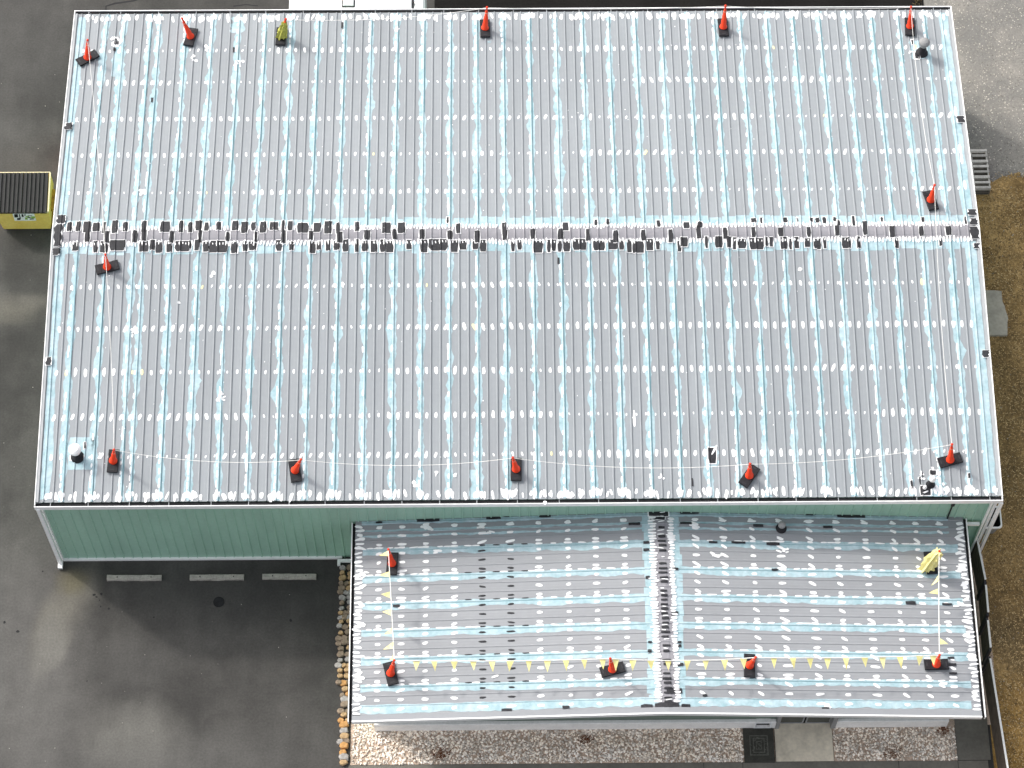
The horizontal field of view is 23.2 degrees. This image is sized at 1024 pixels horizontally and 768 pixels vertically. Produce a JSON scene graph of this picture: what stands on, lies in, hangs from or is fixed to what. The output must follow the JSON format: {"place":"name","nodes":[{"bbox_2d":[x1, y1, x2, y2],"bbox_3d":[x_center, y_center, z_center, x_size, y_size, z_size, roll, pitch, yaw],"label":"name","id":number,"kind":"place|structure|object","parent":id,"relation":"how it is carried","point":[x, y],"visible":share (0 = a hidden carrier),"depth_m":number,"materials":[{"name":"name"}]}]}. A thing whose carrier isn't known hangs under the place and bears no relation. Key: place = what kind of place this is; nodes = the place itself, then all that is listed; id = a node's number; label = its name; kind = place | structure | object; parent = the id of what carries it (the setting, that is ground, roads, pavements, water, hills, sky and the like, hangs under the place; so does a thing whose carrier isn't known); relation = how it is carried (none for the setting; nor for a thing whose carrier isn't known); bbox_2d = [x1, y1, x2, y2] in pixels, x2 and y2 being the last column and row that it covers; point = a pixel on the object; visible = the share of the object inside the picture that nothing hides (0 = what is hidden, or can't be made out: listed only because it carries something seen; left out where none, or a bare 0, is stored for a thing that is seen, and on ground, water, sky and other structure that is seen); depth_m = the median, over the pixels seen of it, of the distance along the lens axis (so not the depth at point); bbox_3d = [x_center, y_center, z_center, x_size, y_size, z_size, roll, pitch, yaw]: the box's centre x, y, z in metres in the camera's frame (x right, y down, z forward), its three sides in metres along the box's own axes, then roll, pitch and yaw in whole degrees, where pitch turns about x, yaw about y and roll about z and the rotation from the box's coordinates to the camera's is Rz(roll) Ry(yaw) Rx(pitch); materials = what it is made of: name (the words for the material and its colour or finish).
{"place":"outdoors","nodes":[
{"label":"outdoors","id":0,"kind":"place"},
{"bbox_2d":[0,0,993,767],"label":"ground","id":1,"kind":"structure","parent":0,"point":[174,668],"depth_m":82.65,"materials":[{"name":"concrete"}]},
{"bbox_2d":[0,172,55,228],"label":"dumpster","id":2,"kind":"object","parent":1,"relation":"on","point":[27,200],"visible":0.99,"depth_m":88.38,"materials":[{"name":"yellow paint"}]},
{"bbox_2d":[107,575,161,580],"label":"wheel stop","id":3,"kind":"object","parent":1,"relation":"on","point":[134,577],"visible":1,"depth_m":83.28,"materials":[{"name":"concrete"}]},
{"bbox_2d":[3,571,291,681],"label":"oil spots","id":4,"kind":"object","parent":1,"relation":"on","point":[17,631],"visible":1,"depth_m":82.75,"materials":[{"name":"black liquid"}]},
{"bbox_2d":[105,0,257,9],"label":"asphalt joint","id":5,"kind":"object","parent":1,"relation":"on","point":[136,0],"visible":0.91,"depth_m":93.57,"materials":[{"name":"black asphalt"}]},
{"bbox_2d":[190,574,243,580],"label":"wheel stop","id":6,"kind":"object","parent":1,"relation":"on","point":[214,577],"visible":1,"depth_m":83.30,"materials":[{"name":"concrete"}]},
{"bbox_2d":[213,597,223,606],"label":"drain cover","id":7,"kind":"object","parent":1,"relation":"on","point":[218,601],"visible":1,"depth_m":83.00,"materials":[{"name":"black metal"}]},
{"bbox_2d":[262,573,315,579],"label":"wheel stop","id":8,"kind":"object","parent":1,"relation":"on","point":[289,576],"visible":1,"depth_m":83.32,"materials":[{"name":"concrete"}]},
{"bbox_2d":[334,662,341,667],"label":"edging stone","id":9,"kind":"object","parent":1,"relation":"on","point":[337,665],"visible":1,"depth_m":81.96,"materials":[{"name":"grey stone"}]},
{"bbox_2d":[335,635,341,641],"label":"edging stone","id":10,"kind":"object","parent":1,"relation":"on","point":[338,638],"visible":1,"depth_m":82.35,"materials":[{"name":"stone"}]},
{"bbox_2d":[337,651,344,656],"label":"edging stone","id":11,"kind":"object","parent":1,"relation":"on","point":[340,654],"visible":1,"depth_m":82.13,"materials":[{"name":"brown stone"}]},
{"bbox_2d":[337,708,344,713],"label":"edging stone","id":12,"kind":"object","parent":1,"relation":"on","point":[340,710],"visible":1,"depth_m":81.26,"materials":[{"name":"beige stone"}]},
{"bbox_2d":[338,585,345,590],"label":"edging stone","id":13,"kind":"object","parent":1,"relation":"on","point":[342,587],"visible":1,"depth_m":83.17,"materials":[{"name":"grey stone"}]},
{"bbox_2d":[339,594,345,600],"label":"edging stone","id":14,"kind":"object","parent":1,"relation":"on","point":[342,597],"visible":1,"depth_m":83.01,"materials":[{"name":"grey stone"}]},
{"bbox_2d":[339,575,346,580],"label":"edging stone","id":15,"kind":"object","parent":1,"relation":"on","point":[342,577],"visible":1,"depth_m":83.30,"materials":[{"name":"beige stone"}]},
{"bbox_2d":[339,749,346,753],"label":"edging stone","id":16,"kind":"object","parent":1,"relation":"on","point":[341,751],"visible":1,"depth_m":80.62,"materials":[{"name":"stone"}]},
{"bbox_2d":[339,760,347,765],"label":"edging stone","id":17,"kind":"object","parent":1,"relation":"on","point":[343,762],"visible":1,"depth_m":80.49,"materials":[{"name":"beige stone"}]},
{"bbox_2d":[340,680,346,685],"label":"edging stone","id":18,"kind":"object","parent":1,"relation":"on","point":[344,683],"visible":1,"depth_m":81.68,"materials":[{"name":"stone"}]},
{"bbox_2d":[339,727,347,732],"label":"edging stone","id":19,"kind":"object","parent":1,"relation":"on","point":[343,730],"visible":1,"depth_m":80.96,"materials":[{"name":"grey stone"}]},
{"bbox_2d":[339,753,348,760],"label":"edging stone","id":20,"kind":"object","parent":1,"relation":"on","point":[343,756],"visible":1,"depth_m":80.55,"materials":[{"name":"grey stone"}]},
{"bbox_2d":[339,721,348,727],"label":"edging stone","id":21,"kind":"object","parent":1,"relation":"on","point":[343,724],"visible":0.94,"depth_m":81.04,"materials":[{"name":"orange stone"}]},
{"bbox_2d":[340,701,347,707],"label":"edging stone","id":22,"kind":"object","parent":1,"relation":"on","point":[343,704],"visible":0.78,"depth_m":81.37,"materials":[{"name":"beige stone"}]},
{"bbox_2d":[339,742,348,748],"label":"edging stone","id":23,"kind":"object","parent":1,"relation":"on","point":[344,745],"visible":1,"depth_m":80.71,"materials":[{"name":"stone"}]},
{"bbox_2d":[340,695,347,701],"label":"edging stone","id":24,"kind":"object","parent":1,"relation":"on","point":[344,698],"visible":0.75,"depth_m":81.45,"materials":[{"name":"grey stone"}]},
{"bbox_2d":[341,712,346,717],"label":"edging stone","id":25,"kind":"object","parent":1,"relation":"on","point":[343,714],"visible":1,"depth_m":81.19,"materials":[{"name":"beige stone"}]},
{"bbox_2d":[340,733,348,738],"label":"edging stone","id":26,"kind":"object","parent":1,"relation":"on","point":[344,735],"visible":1,"depth_m":80.87,"materials":[{"name":"beige stone"}]},
{"bbox_2d":[341,639,347,645],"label":"edging stone","id":27,"kind":"object","parent":1,"relation":"on","point":[344,642],"visible":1,"depth_m":82.28,"materials":[{"name":"stone"}]},
{"bbox_2d":[342,686,347,691],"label":"edging stone","id":28,"kind":"object","parent":1,"relation":"on","point":[344,688],"visible":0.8,"depth_m":81.58,"materials":[{"name":"stone"}]},
{"bbox_2d":[342,614,347,620],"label":"edging stone","id":29,"kind":"object","parent":1,"relation":"on","point":[344,617],"visible":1,"depth_m":82.67,"materials":[{"name":"brown stone"}]},
{"bbox_2d":[342,624,348,629],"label":"edging stone","id":30,"kind":"object","parent":1,"relation":"on","point":[344,626],"visible":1,"depth_m":82.55,"materials":[{"name":"brown stone"}]},
{"bbox_2d":[289,0,426,8],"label":"box trailer","id":31,"kind":"object","parent":1,"relation":"on","point":[357,4],"visible":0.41,"depth_m":90.00,"materials":[{"name":"white metal"}]},
{"bbox_2d":[337,511,985,730],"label":"annex building","id":32,"kind":"structure","parent":1,"relation":"on","point":[800,588],"depth_m":79.37,"materials":[{"name":"metal"}]},
{"bbox_2d":[383,659,398,685],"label":"traffic cone","id":33,"kind":"object","parent":32,"relation":"on","point":[390,673],"visible":1,"depth_m":78.47,"materials":[{"name":"orange rubber"}]},
{"bbox_2d":[379,551,394,659],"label":"pennant string","id":34,"kind":"object","parent":33,"relation":"hanging from","point":[389,612],"visible":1,"depth_m":78.61,"materials":[{"name":"yellow fabric"}]},
{"bbox_2d":[395,658,608,671],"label":"pennant string","id":35,"kind":"object","parent":33,"relation":"hanging from","point":[509,663],"visible":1,"depth_m":77.56,"materials":[{"name":"yellow fabric"}]},
{"bbox_2d":[386,548,397,574],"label":"traffic cone","id":36,"kind":"object","parent":32,"relation":"on","point":[392,560],"visible":0.96,"depth_m":80.11,"materials":[{"name":"orange rubber"}]},
{"bbox_2d":[599,657,625,677],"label":"traffic cone","id":37,"kind":"object","parent":32,"relation":"on","point":[608,670],"visible":0.98,"depth_m":78.15,"materials":[{"name":"orange rubber"}]},
{"bbox_2d":[612,657,753,670],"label":"pennant string","id":38,"kind":"object","parent":37,"relation":"hanging from","point":[687,662],"visible":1,"depth_m":77.47,"materials":[{"name":"yellow plastic"}]},
{"bbox_2d":[744,653,756,677],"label":"traffic cone","id":39,"kind":"object","parent":32,"relation":"on","point":[749,670],"visible":0.99,"depth_m":78.23,"materials":[{"name":"orange rubber"}]},
{"bbox_2d":[780,717,804,723],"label":"door","id":40,"kind":"structure","parent":32,"relation":"in","point":[785,720],"depth_m":80.98,"materials":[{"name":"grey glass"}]},
{"bbox_2d":[805,717,831,722],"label":"door","id":41,"kind":"structure","parent":32,"relation":"in","point":[809,719],"depth_m":80.94,"materials":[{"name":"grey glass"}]},
{"bbox_2d":[923,550,940,574],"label":"traffic cone","id":42,"kind":"object","parent":32,"relation":"on","point":[930,571],"visible":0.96,"depth_m":80.18,"materials":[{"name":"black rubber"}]},
{"bbox_2d":[917,548,942,573],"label":"pennant bundle","id":43,"kind":"object","parent":42,"relation":"hanging from","point":[930,562],"visible":1,"depth_m":79.79,"materials":[{"name":"yellow fabric"}]},
{"bbox_2d":[924,654,948,669],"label":"traffic cone","id":44,"kind":"object","parent":32,"relation":"on","point":[943,664],"visible":0.98,"depth_m":78.73,"materials":[{"name":"orange rubber"}]},
{"bbox_2d":[757,655,937,669],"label":"pennant string","id":45,"kind":"object","parent":44,"relation":"hanging from","point":[864,659],"visible":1,"depth_m":77.72,"materials":[{"name":"yellow plastic"}]},
{"bbox_2d":[930,556,947,661],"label":"pennant string","id":46,"kind":"object","parent":44,"relation":"hanging from","point":[936,591],"visible":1,"depth_m":78.80,"materials":[{"name":"yellow plastic"}]},
{"bbox_2d":[348,760,988,767],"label":"footpath","id":47,"kind":"structure","parent":1,"relation":"on","point":[919,764],"depth_m":80.61,"materials":[{"name":"concrete"}]},
{"bbox_2d":[774,723,833,761],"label":"walkway","id":48,"kind":"structure","parent":1,"relation":"on","point":[805,742],"depth_m":80.95,"materials":[{"name":"concrete"}]},
{"bbox_2d":[703,732,978,767],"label":"paving joint","id":49,"kind":"object","parent":1,"relation":"on","point":[898,761],"visible":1,"depth_m":80.72,"materials":[{"name":"black metal"}]},
{"bbox_2d":[970,538,1008,767],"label":"board fence","id":50,"kind":"object","parent":1,"relation":"on","point":[987,667],"visible":0.99,"depth_m":81.38,"materials":[{"name":"black wood"}]},
{"bbox_2d":[34,6,1002,568],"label":"metal building","id":51,"kind":"structure","parent":0,"point":[660,260],"depth_m":82.38,"materials":[{"name":"white metal"}]},
{"bbox_2d":[75,39,99,66],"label":"traffic cone","id":52,"kind":"object","parent":51,"relation":"on","point":[84,59],"visible":0.99,"depth_m":86.36,"materials":[{"name":"orange rubber"}]},
{"bbox_2d":[88,47,105,252],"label":"warning rope","id":53,"kind":"object","parent":52,"relation":"attached to","point":[97,148],"visible":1,"depth_m":83.77,"materials":[{"name":"white fabric"}]},
{"bbox_2d":[95,253,119,274],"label":"traffic cone","id":54,"kind":"object","parent":51,"relation":"on","point":[111,266],"visible":1,"depth_m":82.19,"materials":[{"name":"orange rubber"}]},
{"bbox_2d":[105,256,113,432],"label":"warning rope","id":55,"kind":"object","parent":54,"relation":"attached to","point":[110,348],"visible":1,"depth_m":80.41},
{"bbox_2d":[107,448,119,472],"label":"traffic cone","id":56,"kind":"object","parent":51,"relation":"on","point":[113,461],"visible":0.99,"depth_m":79.66,"materials":[{"name":"orange plastic"}]},
{"bbox_2d":[115,450,296,462],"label":"warning rope","id":57,"kind":"object","parent":56,"relation":"attached to","point":[208,461],"visible":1,"depth_m":79.12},
{"bbox_2d":[181,17,197,46],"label":"traffic cone","id":58,"kind":"object","parent":51,"relation":"on","point":[190,37],"visible":1,"depth_m":86.78,"materials":[{"name":"orange plastic"}]},
{"bbox_2d":[275,18,286,45],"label":"traffic cone","id":59,"kind":"object","parent":51,"relation":"on","point":[281,42],"visible":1,"depth_m":86.81,"materials":[{"name":"black rubber"}]},
{"bbox_2d":[275,21,287,39],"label":"cloth wrap","id":60,"kind":"object","parent":59,"relation":"attached to","point":[282,32],"visible":1,"depth_m":86.58,"materials":[{"name":"yellow fabric"}]},
{"bbox_2d":[288,458,301,482],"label":"traffic cone","id":61,"kind":"object","parent":51,"relation":"on","point":[295,471],"visible":0.99,"depth_m":79.57,"materials":[{"name":"orange rubber"}]},
{"bbox_2d":[480,6,489,37],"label":"traffic cone","id":62,"kind":"object","parent":51,"relation":"on","point":[485,27],"visible":1,"depth_m":87.03,"materials":[{"name":"orange rubber"}]},
{"bbox_2d":[287,8,483,20],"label":"warning rope","id":63,"kind":"object","parent":62,"relation":"attached to","point":[387,18],"visible":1,"depth_m":86.44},
{"bbox_2d":[508,6,723,8],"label":"warning rope","id":64,"kind":"object","parent":62,"relation":"attached to","point":[631,8],"visible":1,"depth_m":86.47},
{"bbox_2d":[511,456,521,480],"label":"traffic cone","id":65,"kind":"object","parent":51,"relation":"on","point":[516,469],"visible":1,"depth_m":79.62,"materials":[{"name":"orange rubber"}]},
{"bbox_2d":[304,458,510,465],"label":"warning rope","id":66,"kind":"object","parent":65,"relation":"attached to","point":[404,465],"visible":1,"depth_m":79.11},
{"bbox_2d":[514,458,748,467],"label":"warning rope","id":67,"kind":"object","parent":65,"relation":"attached to","point":[630,467],"visible":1,"depth_m":79.07,"materials":[{"name":"white fabric"}]},
{"bbox_2d":[717,5,728,36],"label":"traffic cone","id":68,"kind":"object","parent":51,"relation":"on","point":[723,29],"visible":1,"depth_m":87.10,"materials":[{"name":"orange plastic"}]},
{"bbox_2d":[738,463,759,487],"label":"traffic cone","id":69,"kind":"object","parent":51,"relation":"on","point":[749,476],"visible":1,"depth_m":79.61,"materials":[{"name":"orange rubber"}]},
{"bbox_2d":[905,6,914,35],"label":"traffic cone","id":70,"kind":"object","parent":51,"relation":"on","point":[909,22],"visible":1,"depth_m":87.14,"materials":[{"name":"orange plastic"}]},
{"bbox_2d":[727,6,909,8],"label":"warning rope","id":71,"kind":"object","parent":70,"relation":"attached to","point":[808,8],"visible":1,"depth_m":86.51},
{"bbox_2d":[922,184,938,210],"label":"traffic cone","id":72,"kind":"object","parent":51,"relation":"on","point":[930,200],"visible":1,"depth_m":83.38,"materials":[{"name":"orange rubber"}]},
{"bbox_2d":[911,13,933,181],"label":"warning rope","id":73,"kind":"object","parent":72,"relation":"attached to","point":[919,97],"visible":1,"depth_m":85.05,"materials":[{"name":"white fabric"}]},
{"bbox_2d":[934,186,951,442],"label":"warning rope","id":74,"kind":"object","parent":72,"relation":"attached to","point":[940,313],"visible":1,"depth_m":81.23,"materials":[{"name":"fabric"}]},
{"bbox_2d":[937,443,962,468],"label":"traffic cone","id":75,"kind":"object","parent":51,"relation":"on","point":[950,459],"visible":1,"depth_m":79.87,"materials":[{"name":"orange rubber"}]},
{"bbox_2d":[774,445,947,463],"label":"warning rope","id":76,"kind":"object","parent":75,"relation":"attached to","point":[856,458],"visible":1,"depth_m":79.16,"materials":[{"name":"white fabric"}]},
{"bbox_2d":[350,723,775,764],"bbox_3d":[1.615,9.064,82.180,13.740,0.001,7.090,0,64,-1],"label":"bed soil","id":77,"kind":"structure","parent":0,"point":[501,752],"depth_m":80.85,"materials":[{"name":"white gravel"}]},
{"bbox_2d":[351,723,957,764],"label":"gravel bed","id":78,"kind":"object","parent":77,"relation":"on","point":[737,743],"visible":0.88,"depth_m":80.85,"materials":[{"name":"beige gravel"}]},
{"bbox_2d":[431,747,450,759],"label":"leaf litter","id":79,"kind":"object","parent":78,"relation":"on","point":[441,754],"visible":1,"depth_m":80.66,"materials":[{"name":"brown plant"}]},
{"bbox_2d":[578,734,593,743],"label":"leaf litter","id":80,"kind":"object","parent":78,"relation":"on","point":[585,738],"visible":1,"depth_m":80.91,"materials":[{"name":"brown plant"}]},
{"bbox_2d":[884,745,901,758],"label":"leaf litter","id":81,"kind":"object","parent":78,"relation":"on","point":[892,752],"visible":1,"depth_m":80.75,"materials":[{"name":"brown plant"}]},
{"bbox_2d":[937,727,948,733],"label":"leaf litter","id":82,"kind":"object","parent":78,"relation":"on","point":[942,729],"visible":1,"depth_m":81.10,"materials":[{"name":"brown plant"}]},
{"bbox_2d":[743,728,774,762],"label":"entrance mat","id":83,"kind":"object","parent":77,"relation":"on","point":[758,743],"visible":1,"depth_m":80.83,"materials":[{"name":"black rubber"}]},
{"bbox_2d":[434,0,922,8],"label":"asphalt patch","id":84,"kind":"object","parent":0,"point":[440,4],"depth_m":93.69,"materials":[{"name":"black asphalt"}]},
{"bbox_2d":[832,725,956,760],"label":"bed soil","id":85,"kind":"structure","parent":0,"point":[906,758],"depth_m":80.96,"materials":[{"name":"brown soil"}]},
{"bbox_2d":[947,554,995,724],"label":"damp soil","id":86,"kind":"structure","parent":0,"point":[951,722],"depth_m":82.37,"materials":[{"name":"brown soil"}]},
{"bbox_2d":[954,563,990,759],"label":"pavement","id":87,"kind":"structure","parent":0,"point":[972,739],"depth_m":81.05,"materials":[{"name":"concrete"}]},
{"bbox_2d":[924,0,1023,181],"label":"gravel ground","id":88,"kind":"structure","parent":0,"point":[1015,114],"depth_m":92.35,"materials":[{"name":"grey gravel"}]},
{"bbox_2d":[972,159,989,194],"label":"wooden pallet","id":89,"kind":"object","parent":88,"relation":"on","point":[980,193],"visible":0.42,"depth_m":90.08,"materials":[{"name":"grey wood"}]},
{"bbox_2d":[972,153,989,191],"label":"wooden pallet","id":90,"kind":"object","parent":89,"relation":"on","point":[981,184],"visible":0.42,"depth_m":90.14,"materials":[{"name":"grey wood"}]},
{"bbox_2d":[970,149,990,189],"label":"wooden pallet","id":91,"kind":"object","parent":90,"relation":"on","point":[982,177],"visible":0.62,"depth_m":90.10,"materials":[{"name":"grey wood"}]},
{"bbox_2d":[976,172,1023,767],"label":"dirt ground","id":92,"kind":"structure","parent":0,"point":[1017,183],"depth_m":85.57,"materials":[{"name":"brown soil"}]},
{"bbox_2d":[984,506,1001,533],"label":"utility bin","id":93,"kind":"object","parent":92,"relation":"on","point":[997,524],"visible":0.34,"depth_m":83.82,"materials":[{"name":"grey plastic"}]},
{"bbox_2d":[985,290,1007,336],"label":"concrete slab","id":94,"kind":"structure","parent":92,"relation":"on","point":[997,316],"depth_m":87.83,"materials":[{"name":"grey concrete"}]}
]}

